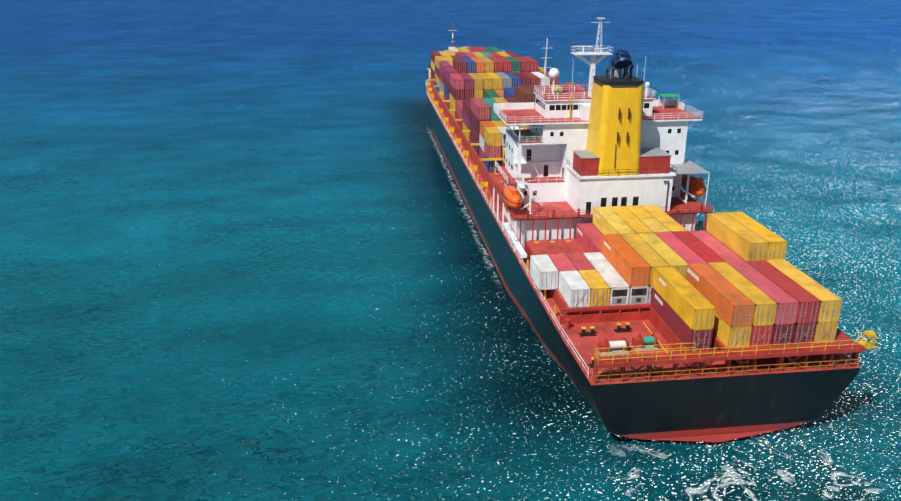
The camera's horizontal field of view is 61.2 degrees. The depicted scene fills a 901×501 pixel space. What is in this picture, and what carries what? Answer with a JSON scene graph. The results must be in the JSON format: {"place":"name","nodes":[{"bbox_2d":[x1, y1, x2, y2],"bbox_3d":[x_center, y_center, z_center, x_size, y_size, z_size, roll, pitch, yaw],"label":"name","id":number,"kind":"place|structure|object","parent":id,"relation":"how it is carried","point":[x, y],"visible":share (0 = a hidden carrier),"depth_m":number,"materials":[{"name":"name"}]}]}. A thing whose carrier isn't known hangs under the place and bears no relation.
{"place":"outdoors","nodes":[
{"label":"outdoors","id":0,"kind":"place"},
{"bbox_2d":[0,0,900,500],"bbox_3d":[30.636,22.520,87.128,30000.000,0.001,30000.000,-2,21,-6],"label":"sea","id":1,"kind":"structure","parent":0,"point":[244,254],"depth_m":147.82,"materials":[{"name":"liquid"}]},
{"bbox_2d":[425,64,860,441],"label":"hull","id":2,"kind":"object","parent":1,"relation":"on","point":[722,406],"visible":0.42,"depth_m":87.25,"materials":[{"name":"paint"}]},
{"bbox_2d":[493,18,712,251],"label":"deckhouse","id":3,"kind":"object","parent":2,"relation":"on","point":[615,137],"visible":0.98,"depth_m":121.70,"materials":[{"name":"white paint"}]},
{"bbox_2d":[502,170,706,213],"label":"lifeboats","id":4,"kind":"object","parent":3,"relation":"on","point":[692,186],"visible":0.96,"depth_m":122.80,"materials":[{"name":"orange paint"},{"name":"white paint"},{"name":"dark metal"}]},
{"bbox_2d":[426,22,878,384],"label":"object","id":5,"kind":"object","parent":2,"relation":"on","point":[700,360],"visible":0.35,"depth_m":88.08,"materials":[{"name":"red paint"}]},
{"bbox_2d":[431,46,842,350],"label":"containers","id":6,"kind":"object","parent":5,"relation":"on","point":[715,256],"visible":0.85,"depth_m":98.78,"materials":[{"name":"metal"}]},
{"bbox_2d":[456,62,839,350],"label":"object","id":7,"kind":"object","parent":6,"relation":"attached to","point":[623,292],"visible":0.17,"depth_m":95.36,"materials":[{"name":"grey"}]}
]}

